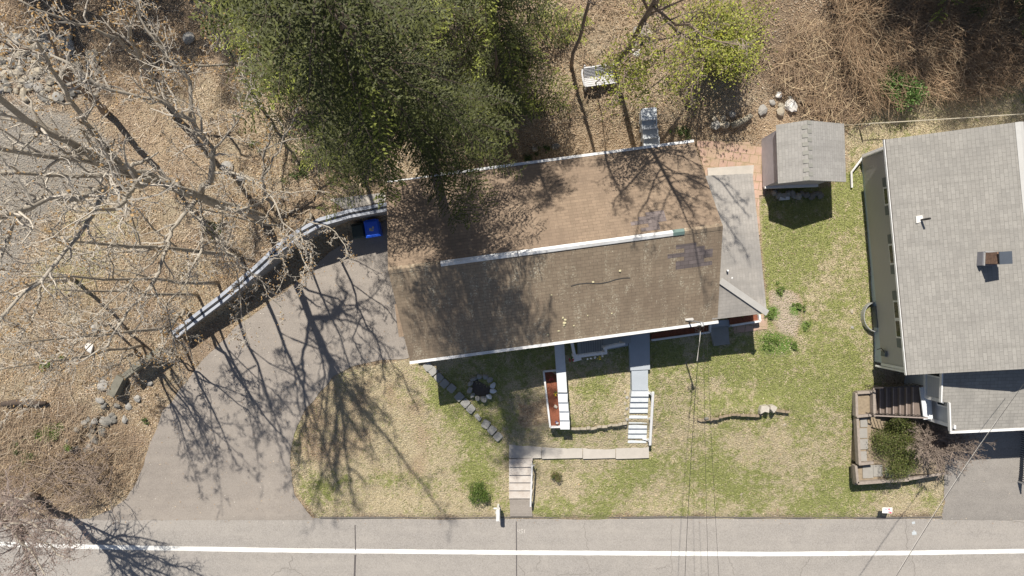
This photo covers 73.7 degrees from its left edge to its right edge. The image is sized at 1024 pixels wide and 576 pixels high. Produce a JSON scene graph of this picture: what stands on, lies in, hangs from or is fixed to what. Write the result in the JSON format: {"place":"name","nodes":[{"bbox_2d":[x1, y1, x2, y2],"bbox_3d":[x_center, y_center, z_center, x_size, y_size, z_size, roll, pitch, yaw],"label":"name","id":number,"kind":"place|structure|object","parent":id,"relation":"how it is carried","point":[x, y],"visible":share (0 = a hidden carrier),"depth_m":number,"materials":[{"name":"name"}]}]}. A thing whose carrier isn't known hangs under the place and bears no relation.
{"place":"outdoors","nodes":[
{"label":"outdoors","id":0,"kind":"place"},
{"bbox_2d":[88,220,408,519],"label":"driveway","id":1,"kind":"structure","parent":0,"point":[248,466],"depth_m":33.07,"materials":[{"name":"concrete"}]},
{"bbox_2d":[80,246,1014,525],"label":"blown leaves","id":2,"kind":"object","parent":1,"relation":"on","point":[318,384],"visible":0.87,"depth_m":33.46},
{"bbox_2d":[0,0,1023,519],"bbox_3d":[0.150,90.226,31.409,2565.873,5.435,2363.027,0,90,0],"label":"ground","id":3,"kind":"structure","parent":0,"point":[546,134],"depth_m":32.00,"materials":[{"name":"soil"}]},
{"bbox_2d":[9,438,37,466],"bbox_3d":[-23.626,7.903,32.959,1.215,0.220,1.528,-21,90,0],"label":"leafy plant","id":4,"kind":"object","parent":3,"relation":"on","point":[14,453],"visible":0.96,"depth_m":32.93,"materials":[{"name":"green plant"}]},
{"bbox_2d":[0,246,75,347],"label":"bare tree","id":5,"kind":"object","parent":3,"relation":"on","point":[35,307],"visible":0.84,"depth_m":24.09,"materials":[{"name":"brown plant"}]},
{"bbox_2d":[0,444,102,575],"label":"maple tree","id":6,"kind":"object","parent":3,"relation":"on","point":[9,512],"visible":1,"depth_m":27.40,"materials":[{"name":"brown plant"}]},
{"bbox_2d":[32,421,70,450],"bbox_3d":[-22.171,6.857,32.869,2.354,0.226,1.717,17,90,0],"label":"leafy plant","id":7,"kind":"object","parent":3,"relation":"on","point":[51,436],"visible":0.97,"depth_m":32.84,"materials":[{"name":"green plant"}]},
{"bbox_2d":[0,0,114,116],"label":"bare tree","id":8,"kind":"object","parent":3,"relation":"on","point":[69,79],"visible":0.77,"depth_m":21.39,"materials":[{"name":"brown plant"}]},
{"bbox_2d":[0,400,142,524],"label":"roadside stalks","id":9,"kind":"object","parent":3,"relation":"on","point":[49,440],"visible":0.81,"depth_m":33.11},
{"bbox_2d":[0,313,143,421],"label":"bare tree","id":10,"kind":"object","parent":3,"relation":"on","point":[84,356],"visible":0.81,"depth_m":25.43,"materials":[{"name":"brown plant"}]},
{"bbox_2d":[25,438,119,523],"bbox_3d":[-20.992,9.174,32.801,4.692,1.567,4.116,0,90,0],"label":"bare shrub","id":11,"kind":"object","parent":3,"relation":"on","point":[62,481],"visible":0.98,"depth_m":32.71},
{"bbox_2d":[36,317,108,385],"bbox_3d":[-17.365,2.135,28.140,1.785,7.929,3.208,-41,90,0],"label":"bare tree","id":12,"kind":"object","parent":3,"relation":"on","point":[65,347],"visible":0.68,"depth_m":26.39,"materials":[{"name":"brown plant"}]},
{"bbox_2d":[0,293,162,436],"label":"bare tree","id":13,"kind":"object","parent":3,"relation":"on","point":[136,329],"visible":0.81,"depth_m":24.16,"materials":[{"name":"brown plant"}]},
{"bbox_2d":[1,0,179,98],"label":"bare tree","id":14,"kind":"object","parent":3,"relation":"on","point":[139,55],"visible":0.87,"depth_m":22.28,"materials":[{"name":"brown plant"}]},
{"bbox_2d":[0,210,198,380],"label":"bare tree","id":15,"kind":"object","parent":3,"relation":"on","point":[119,291],"visible":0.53,"depth_m":23.23,"materials":[{"name":"brown plant"}]},
{"bbox_2d":[97,379,108,389],"bbox_3d":[-19.498,4.598,32.562,0.516,0.342,0.517,0,90,0],"label":"stone","id":16,"kind":"object","parent":3,"relation":"on","point":[100,385],"visible":0.61,"depth_m":32.45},
{"bbox_2d":[0,185,219,372],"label":"bare tree","id":17,"kind":"object","parent":3,"relation":"on","point":[194,282],"visible":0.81,"depth_m":22.27,"materials":[{"name":"brown plant"}]},
{"bbox_2d":[79,346,146,400],"bbox_3d":[-16.567,3.378,29.087,1.646,6.884,2.590,-41,90,0],"label":"bare tree","id":18,"kind":"object","parent":3,"relation":"on","point":[132,353],"visible":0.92,"depth_m":28.80,"materials":[{"name":"brown plant"}]},
{"bbox_2d":[107,374,127,396],"bbox_3d":[-18.743,4.638,32.475,0.380,0.500,1.021,28,90,0],"label":"rock","id":19,"kind":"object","parent":3,"relation":"on","point":[117,386],"depth_m":32.23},
{"bbox_2d":[0,78,245,331],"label":"bare tree","id":20,"kind":"object","parent":3,"relation":"on","point":[148,247],"visible":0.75,"depth_m":21.34,"materials":[{"name":"brown plant"}]},
{"bbox_2d":[121,360,151,378],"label":"timber beam","id":21,"kind":"structure","parent":3,"relation":"on","point":[138,369],"depth_m":31.82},
{"bbox_2d":[132,348,163,370],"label":"timber beam","id":22,"kind":"structure","parent":3,"relation":"on","point":[136,366],"depth_m":31.77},
{"bbox_2d":[0,0,315,386],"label":"bare tree","id":23,"kind":"object","parent":3,"relation":"on","point":[143,178],"visible":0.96,"depth_m":18.37,"materials":[{"name":"brown plant"}]},
{"bbox_2d":[135,343,189,368],"bbox_3d":[-15.041,2.902,29.980,3.113,5.248,1.194,0,90,0],"label":"bare tree","id":24,"kind":"object","parent":3,"relation":"on","point":[145,361],"visible":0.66,"depth_m":29.31,"materials":[{"name":"plant"}]},
{"bbox_2d":[151,303,207,369],"bbox_3d":[-13.694,1.832,28.010,1.761,8.038,3.370,-37,90,0],"label":"bare tree","id":25,"kind":"object","parent":3,"relation":"on","point":[182,313],"visible":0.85,"depth_m":28.57,"materials":[{"name":"brown plant"}]},
{"bbox_2d":[182,31,194,44],"bbox_3d":[-14.044,-10.869,29.675,0.555,0.317,0.470,-41,90,0],"label":"stone","id":26,"kind":"object","parent":3,"relation":"on","point":[188,37],"visible":1,"depth_m":29.58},
{"bbox_2d":[162,0,249,94],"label":"bare tree","id":27,"kind":"object","parent":3,"relation":"on","point":[174,74],"visible":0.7,"depth_m":24.25,"materials":[{"name":"brown plant"}]},
{"bbox_2d":[160,128,310,279],"bbox_3d":[-9.243,-2.462,25.457,3.148,10.937,6.323,-39,90,0],"label":"bare tree","id":28,"kind":"object","parent":3,"relation":"on","point":[211,212],"visible":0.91,"depth_m":22.21,"materials":[{"name":"brown plant"}]},
{"bbox_2d":[206,0,339,92],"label":"hemlock tree","id":29,"kind":"object","parent":3,"relation":"on","point":[259,28],"visible":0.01,"depth_m":26.36,"materials":[{"name":"green plant"}]},
{"bbox_2d":[226,65,330,210],"bbox_3d":[-8.441,-5.513,27.766,4.153,5.222,6.073,38,90,0],"label":"bare tree","id":30,"kind":"object","parent":3,"relation":"on","point":[266,170],"visible":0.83,"depth_m":27.35,"materials":[{"name":"brown plant"}]},
{"bbox_2d":[173,202,386,337],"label":"retaining wall","id":31,"kind":"structure","parent":3,"relation":"on","point":[262,266],"depth_m":31.00,"materials":[{"name":"concrete"}]},
{"bbox_2d":[279,161,308,184],"bbox_3d":[-9.530,-4.949,30.036,1.441,0.223,0.782,-41,90,0],"label":"leafy plant","id":32,"kind":"object","parent":3,"relation":"on","point":[296,174],"visible":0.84,"depth_m":30.02,"materials":[{"name":"green plant"}]},
{"bbox_2d":[203,0,409,130],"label":"hemlock tree","id":33,"kind":"object","parent":3,"relation":"on","point":[241,43],"visible":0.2,"depth_m":24.13,"materials":[{"name":"green plant"}]},
{"bbox_2d":[264,212,356,298],"bbox_3d":[-7.556,-1.494,27.671,3.313,5.952,3.899,0,90,0],"label":"bare tree","id":34,"kind":"object","parent":3,"relation":"on","point":[300,233],"visible":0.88,"depth_m":26.05,"materials":[{"name":"brown plant"}]},
{"bbox_2d":[331,193,385,209],"bbox_3d":[-6.778,-3.790,30.090,2.468,0.187,0.548,-6,90,0],"label":"ledge","id":35,"kind":"object","parent":3,"relation":"on","point":[366,200],"visible":0.79,"depth_m":30.09,"materials":[{"name":"concrete"}]},
{"bbox_2d":[351,223,365,238],"bbox_3d":[-7.077,-2.642,31.864,0.562,1.082,0.696,-9,90,0],"label":"rubbish bin","id":36,"kind":"object","parent":3,"relation":"on","point":[358,230],"visible":0.75,"depth_m":31.32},
{"bbox_2d":[188,0,532,233],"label":"hemlock tree","id":37,"kind":"object","parent":3,"relation":"on","point":[371,83],"visible":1,"depth_m":16.18,"materials":[{"name":"green plant"}]},
{"bbox_2d":[364,219,382,237],"bbox_3d":[-6.386,-2.732,31.728,0.670,1.294,0.817,-9,90,0],"label":"recycling bin","id":38,"kind":"object","parent":3,"relation":"on","point":[373,228],"visible":1,"depth_m":31.09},
{"bbox_2d":[423,362,432,371],"bbox_3d":[-3.991,3.733,32.560,0.406,0.320,0.379,-35,90,0],"label":"edging block","id":39,"kind":"object","parent":3,"relation":"on","point":[427,366],"depth_m":32.40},
{"bbox_2d":[434,372,443,382],"bbox_3d":[-3.478,4.262,32.583,0.403,0.320,0.379,-40,90,0],"label":"edging block","id":40,"kind":"object","parent":3,"relation":"on","point":[438,377],"depth_m":32.42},
{"bbox_2d":[439,378,449,387],"bbox_3d":[-3.218,4.546,32.600,0.407,0.320,0.362,-44,90,0],"label":"edging block","id":41,"kind":"object","parent":3,"relation":"on","point":[444,383],"depth_m":32.44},
{"bbox_2d":[460,398,470,407],"bbox_3d":[-2.222,5.496,32.735,0.371,0.320,0.416,44,90,0],"label":"edging block","id":42,"kind":"object","parent":3,"relation":"on","point":[465,402],"depth_m":32.58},
{"bbox_2d":[466,479,489,506],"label":"shrub","id":43,"kind":"object","parent":3,"relation":"on","point":[476,495],"visible":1,"depth_m":33.17,"materials":[{"name":"green plant"}]},
{"bbox_2d":[467,374,496,402],"bbox_3d":[-1.432,4.738,32.430,1.426,0.484,1.384,0,90,0],"label":"fire pit","id":44,"kind":"object","parent":3,"relation":"on","point":[481,390],"visible":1,"depth_m":32.29,"materials":[{"name":"grey stone"}]},
{"bbox_2d":[481,419,490,428],"bbox_3d":[-1.250,6.540,32.904,0.374,0.320,0.413,27,90,0],"label":"edging block","id":45,"kind":"object","parent":3,"relation":"on","point":[486,423],"depth_m":32.74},
{"bbox_2d":[487,425,496,434],"bbox_3d":[-0.965,6.842,32.982,0.374,0.320,0.423,42,90,0],"label":"edging block","id":46,"kind":"object","parent":3,"relation":"on","point":[491,429],"depth_m":32.82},
{"bbox_2d":[413,0,593,121],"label":"hemlock tree","id":47,"kind":"object","parent":3,"relation":"on","point":[506,33],"visible":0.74,"depth_m":25.68,"materials":[{"name":"green plant"}]},
{"bbox_2d":[441,34,570,165],"bbox_3d":[-0.542,-8.164,26.579,4.884,8.000,5.222,-40,90,0],"label":"hemlock tree","id":48,"kind":"object","parent":3,"relation":"on","point":[495,79],"visible":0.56,"depth_m":25.54,"materials":[{"name":"green plant"}]},
{"bbox_2d":[0,0,1023,516],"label":"fallen leaves","id":49,"kind":"object","parent":3,"relation":"on","point":[90,320],"depth_m":30.65,"materials":[{"name":"plant"}]},
{"bbox_2d":[510,499,531,516],"bbox_3d":[0.447,10.829,33.789,1.140,0.209,1.032,0,90,0],"label":"landing","id":50,"kind":"object","parent":3,"relation":"on","point":[520,508],"visible":0.96,"depth_m":33.79,"materials":[{"name":"concrete"}]},
{"bbox_2d":[509,458,534,506],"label":"street stairs","id":51,"kind":"structure","parent":3,"relation":"on","point":[520,477],"depth_m":33.34,"materials":[{"name":"concrete"}]},
{"bbox_2d":[543,369,559,427],"bbox_3d":[1.878,5.178,32.125,0.628,0.700,2.726,-6,90,0],"label":"mulch bed","id":52,"kind":"object","parent":3,"relation":"on","point":[550,386],"visible":0.8,"depth_m":31.98,"materials":[{"name":"brown wood"}]},
{"bbox_2d":[550,469,560,481],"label":"young shrub","id":53,"kind":"object","parent":3,"relation":"on","point":[554,476],"visible":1,"depth_m":33.06,"materials":[{"name":"green plant"}]},
{"bbox_2d":[554,341,569,428],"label":"stepped wall","id":54,"kind":"structure","parent":3,"relation":"on","point":[562,385],"depth_m":31.12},
{"bbox_2d":[386,140,768,363],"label":"house","id":55,"kind":"structure","parent":3,"relation":"on","point":[605,244],"depth_m":27.60,"materials":[{"name":"brown"}]},
{"bbox_2d":[395,304,403,336],"bbox_3d":[-4.576,1.369,30.090,0.985,0.931,1.450,-8,90,0],"label":"entrance canopy","id":56,"kind":"object","parent":55,"relation":"attached to","point":[400,331],"visible":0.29,"depth_m":29.95,"materials":[{"name":"brown"}]},
{"bbox_2d":[685,318,704,331],"bbox_3d":[7.411,1.482,28.251,0.422,3.347,0.645,0,90,0],"label":"service mast","id":57,"kind":"object","parent":55,"relation":"attached to","point":[692,320],"visible":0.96,"depth_m":26.95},
{"bbox_2d":[685,342,699,569],"bbox_3d":[6.792,9.358,25.981,0.018,1.729,15.344,5,90,0],"label":"service cable","id":58,"kind":"object","parent":57,"relation":"attached to","point":[690,464],"visible":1,"depth_m":26.72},
{"bbox_2d":[707,344,718,571],"bbox_3d":[7.966,9.485,26.325,0.012,1.212,15.861,-2,90,0],"label":"utility wire","id":59,"kind":"object","parent":57,"relation":"attached to","point":[712,458],"visible":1,"depth_m":26.79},
{"bbox_2d":[509,444,648,458],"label":"walkway","id":60,"kind":"structure","parent":3,"relation":"on","point":[519,452],"depth_m":33.09,"materials":[{"name":"concrete"}]},
{"bbox_2d":[570,421,626,429],"bbox_3d":[4.110,6.570,32.670,2.670,0.928,0.221,-7,90,0],"label":"stone edging","id":61,"kind":"object","parent":3,"relation":"on","point":[597,426],"visible":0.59,"depth_m":32.30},
{"bbox_2d":[581,64,618,90],"bbox_3d":[3.798,-9.203,29.634,1.630,0.900,0.856,-7,90,0],"label":"garden bench","id":62,"kind":"object","parent":3,"relation":"on","point":[587,75],"visible":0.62,"depth_m":29.57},
{"bbox_2d":[570,332,630,361],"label":"front deck","id":63,"kind":"structure","parent":3,"relation":"on","point":[596,347],"depth_m":31.14,"materials":[{"name":"white wood"}]},
{"bbox_2d":[569,0,638,68],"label":"bare tree","id":64,"kind":"object","parent":3,"relation":"on","point":[575,47],"visible":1,"depth_m":25.57,"materials":[{"name":"brown plant"}]},
{"bbox_2d":[593,59,615,87],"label":"sapling","id":65,"kind":"object","parent":3,"relation":"on","point":[602,85],"visible":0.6,"depth_m":27.59,"materials":[{"name":"green plant"}]},
{"bbox_2d":[607,330,649,390],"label":"front path","id":66,"kind":"structure","parent":3,"relation":"on","point":[639,355],"depth_m":31.50,"materials":[{"name":"grey concrete"}]},
{"bbox_2d":[628,389,653,444],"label":"garden stairs","id":67,"kind":"structure","parent":3,"relation":"on","point":[638,400],"depth_m":32.07,"materials":[{"name":"white wood"}]},
{"bbox_2d":[639,107,659,145],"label":"back steps","id":68,"kind":"structure","parent":3,"relation":"on","point":[648,130],"depth_m":30.13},
{"bbox_2d":[523,0,779,127],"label":"dry stalks","id":69,"kind":"object","parent":3,"relation":"on","point":[666,51],"visible":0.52,"depth_m":29.83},
{"bbox_2d":[280,75,1023,516],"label":"lawn grass","id":70,"kind":"structure","parent":3,"relation":"on","point":[618,489],"depth_m":32.58,"materials":[{"name":"plant"}]},
{"bbox_2d":[589,0,737,118],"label":"budding tree","id":71,"kind":"object","parent":3,"relation":"on","point":[640,70],"visible":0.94,"depth_m":25.15,"materials":[{"name":"green plant"}]},
{"bbox_2d":[650,324,711,340],"bbox_3d":[7.798,2.032,31.655,2.795,0.700,0.433,-8,90,0],"label":"mulch bed","id":72,"kind":"object","parent":3,"relation":"on","point":[677,333],"visible":0.79,"depth_m":31.50,"materials":[{"name":"brown wood"}]},
{"bbox_2d":[669,126,692,139],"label":"leafy plant","id":73,"kind":"object","parent":3,"relation":"on","point":[680,132],"visible":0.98,"depth_m":30.91,"materials":[{"name":"green plant"}]},
{"bbox_2d":[612,0,761,75],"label":"budding tree","id":74,"kind":"object","parent":3,"relation":"on","point":[649,11],"visible":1,"depth_m":21.20,"materials":[{"name":"green plant"}]},
{"bbox_2d":[710,120,720,129],"bbox_3d":[9.228,-7.405,31.033,0.476,0.344,0.460,0,90,0],"label":"boulder","id":75,"kind":"object","parent":3,"relation":"on","point":[714,125],"visible":1,"depth_m":30.91,"materials":[{"name":"grey stone"}]},
{"bbox_2d":[710,326,729,345],"bbox_3d":[9.627,2.240,31.960,0.860,0.730,0.831,-6,90,0],"label":"door slab","id":76,"kind":"structure","parent":3,"relation":"on","point":[719,335],"depth_m":31.59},
{"bbox_2d":[711,320,729,327],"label":"side path","id":77,"kind":"structure","parent":3,"relation":"on","point":[722,323],"depth_m":31.64,"materials":[{"name":"grey concrete"}]},
{"bbox_2d":[720,121,729,128],"bbox_3d":[9.641,-7.412,31.013,0.579,0.368,0.372,0,90,0],"label":"boulder","id":78,"kind":"object","parent":3,"relation":"on","point":[724,124],"visible":1,"depth_m":30.90,"materials":[{"name":"beige stone"}]},
{"bbox_2d":[661,0,789,97],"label":"green tree","id":79,"kind":"object","parent":3,"relation":"on","point":[731,59],"visible":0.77,"depth_m":28.14,"materials":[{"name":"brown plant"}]},
{"bbox_2d":[697,413,762,421],"bbox_3d":[10.326,6.085,32.690,3.035,1.071,0.294,-6,90,0],"label":"stone edging","id":80,"kind":"object","parent":3,"relation":"on","point":[736,414],"visible":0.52,"depth_m":32.23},
{"bbox_2d":[696,141,764,208],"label":"patio","id":81,"kind":"structure","parent":3,"relation":"on","point":[713,154],"depth_m":31.52,"materials":[{"name":"brick"}]},
{"bbox_2d":[708,165,753,175],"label":"slab","id":82,"kind":"structure","parent":81,"relation":"on","point":[747,169],"depth_m":31.51,"materials":[{"name":"concrete"}]},
{"bbox_2d":[730,113,752,128],"bbox_3d":[10.427,-7.566,31.009,1.057,0.350,0.330,-26,90,0],"label":"log","id":83,"kind":"object","parent":3,"relation":"on","point":[739,122],"visible":1,"depth_m":30.88,"materials":[{"name":"brown wood"}]},
{"bbox_2d":[728,314,760,326],"bbox_3d":[10.738,1.474,31.655,1.372,0.700,0.389,-9,90,0],"label":"mulch bed","id":84,"kind":"object","parent":3,"relation":"on","point":[744,320],"visible":0.93,"depth_m":31.50,"materials":[{"name":"brown wood"}]},
{"bbox_2d":[733,190,766,332],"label":"side paving","id":85,"kind":"structure","parent":3,"relation":"on","point":[753,326],"depth_m":31.77,"materials":[{"name":"concrete"}]},
{"bbox_2d":[758,104,767,115],"bbox_3d":[11.382,-8.103,31.028,0.459,0.333,0.454,-26,90,0],"label":"boulder","id":86,"kind":"object","parent":3,"relation":"on","point":[762,109],"visible":1,"depth_m":30.93,"materials":[{"name":"grey stone"}]},
{"bbox_2d":[758,404,769,413],"bbox_3d":[11.839,5.695,32.264,0.497,0.764,0.383,-9,90,0],"label":"boulder","id":87,"kind":"object","parent":3,"relation":"on","point":[763,408],"visible":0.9,"depth_m":31.92,"materials":[{"name":"stone"}]},
{"bbox_2d":[763,308,775,319],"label":"leafy plant","id":88,"kind":"object","parent":3,"relation":"on","point":[771,313],"visible":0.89,"depth_m":31.70,"materials":[{"name":"green plant"}]},
{"bbox_2d":[761,336,779,351],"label":"leafy plant","id":89,"kind":"object","parent":3,"relation":"on","point":[769,347],"visible":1,"depth_m":31.86,"materials":[{"name":"green plant"}]},
{"bbox_2d":[784,98,797,111],"bbox_3d":[12.747,-8.295,31.092,0.673,0.425,0.543,39,90,0],"label":"boulder","id":90,"kind":"object","parent":3,"relation":"on","point":[790,105],"visible":0.98,"depth_m":30.96,"materials":[{"name":"white stone"}]},
{"bbox_2d":[761,120,845,188],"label":"shed","id":91,"kind":"structure","parent":3,"relation":"on","point":[805,153],"depth_m":29.17,"materials":[{"name":"grey"}]},
{"bbox_2d":[766,10,883,129],"bbox_3d":[14.150,-9.683,30.666,5.910,1.684,5.394,0,90,0],"label":"thicket","id":92,"kind":"object","parent":3,"relation":"on","point":[800,87],"visible":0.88,"depth_m":30.57,"materials":[{"name":"plant"}]},
{"bbox_2d":[850,390,947,484],"bbox_3d":[18.562,7.133,32.875,4.760,1.700,4.654,0,90,0],"label":"timber planter","id":93,"kind":"object","parent":3,"relation":"on","point":[866,467],"visible":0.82,"depth_m":32.73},
{"bbox_2d":[867,413,922,483],"bbox_3d":[18.194,7.500,32.308,2.709,1.749,3.164,-29,90,0],"label":"evergreen shrub","id":94,"kind":"object","parent":93,"relation":"in","point":[901,426],"visible":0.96,"depth_m":32.04,"materials":[{"name":"green plant"}]},
{"bbox_2d":[905,418,997,481],"bbox_3d":[20.250,7.358,31.762,4.110,2.358,3.177,0,90,0],"label":"bare shrub","id":95,"kind":"object","parent":93,"relation":"on","point":[937,439],"visible":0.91,"depth_m":31.51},
{"bbox_2d":[865,383,932,419],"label":"side stairs","id":96,"kind":"structure","parent":3,"relation":"on","point":[907,401],"depth_m":31.52,"materials":[{"name":"brown wood"}]},
{"bbox_2d":[876,65,929,111],"bbox_3d":[17.330,-8.795,30.558,2.272,1.497,1.611,32,90,0],"label":"green bush","id":97,"kind":"object","parent":3,"relation":"on","point":[913,99],"visible":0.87,"depth_m":30.21,"materials":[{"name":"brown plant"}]},
{"bbox_2d":[821,0,1023,119],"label":"bramble thicket","id":98,"kind":"object","parent":3,"relation":"on","point":[857,12],"visible":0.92,"depth_m":30.02,"materials":[{"name":"plant"}]},
{"bbox_2d":[850,122,1023,433],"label":"neighbour house","id":99,"kind":"structure","parent":3,"relation":"on","point":[947,284],"depth_m":28.44,"materials":[{"name":"grey"}]},
{"bbox_2d":[860,302,877,331],"bbox_3d":[16.693,1.345,31.819,0.715,0.392,1.388,0,90,0],"label":"window well","id":100,"kind":"object","parent":99,"relation":"attached to","point":[874,316],"depth_m":31.77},
{"bbox_2d":[872,306,877,327],"bbox_3d":[16.934,1.342,31.800,0.140,0.354,1.000,-5,90,0],"label":"well window","id":101,"kind":"structure","parent":100,"relation":"in","point":[874,309],"depth_m":31.75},
{"bbox_2d":[883,187,887,205],"bbox_3d":[16.395,-4.019,29.575,0.115,0.900,0.800,-5,90,0],"label":"window","id":102,"kind":"structure","parent":99,"relation":"in","point":[885,188],"depth_m":29.85,"materials":[{"name":"white glass"}]},
{"bbox_2d":[888,244,893,264],"bbox_3d":[16.633,-1.480,29.575,0.115,0.900,0.900,-5,90,0],"label":"window","id":103,"kind":"structure","parent":99,"relation":"in","point":[889,245],"depth_m":29.85,"materials":[{"name":"white glass"}]},
{"bbox_2d":[893,300,900,337],"bbox_3d":[16.899,1.370,29.600,0.115,0.950,1.650,-5,90,0],"label":"window","id":104,"kind":"structure","parent":99,"relation":"in","point":[895,303],"depth_m":29.87,"materials":[{"name":"white glass"}]},
{"bbox_2d":[915,215,930,222],"bbox_3d":[17.052,-2.878,28.273,0.334,0.670,0.300,-9,90,0],"label":"roof vent pipe","id":105,"kind":"object","parent":99,"relation":"on","point":[918,219],"visible":1,"depth_m":28.54,"materials":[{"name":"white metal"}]},
{"bbox_2d":[896,384,1023,575],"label":"service cable","id":106,"kind":"object","parent":99,"relation":"attached to","point":[957,479],"visible":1,"depth_m":27.46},
{"bbox_2d":[851,113,1023,128],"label":"fence","id":107,"kind":"object","parent":3,"relation":"on","point":[868,124],"visible":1,"depth_m":30.58,"materials":[{"name":"wood"}]},
{"bbox_2d":[929,0,963,22],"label":"hemlock tree","id":108,"kind":"object","parent":3,"relation":"on","point":[941,11],"visible":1,"depth_m":29.35,"materials":[{"name":"green plant"}]},
{"bbox_2d":[966,0,1023,37],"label":"hemlock tree","id":109,"kind":"object","parent":3,"relation":"on","point":[1015,2],"visible":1,"depth_m":29.27,"materials":[{"name":"green plant"}]},
{"bbox_2d":[1017,430,1023,484],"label":"black railing","id":110,"kind":"object","parent":3,"relation":"on","point":[1020,481],"visible":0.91,"depth_m":33.49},
{"bbox_2d":[0,518,1023,575],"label":"road","id":111,"kind":"structure","parent":0,"point":[600,547],"depth_m":34.10,"materials":[{"name":"asphalt"}]},
{"bbox_2d":[319,516,941,518],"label":"kerb","id":112,"kind":"structure","parent":111,"relation":"on","point":[638,517],"depth_m":34.00,"materials":[{"name":"concrete"}]},
{"bbox_2d":[942,430,1023,519],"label":"neighbour driveway","id":113,"kind":"structure","parent":0,"point":[991,488],"depth_m":33.74,"materials":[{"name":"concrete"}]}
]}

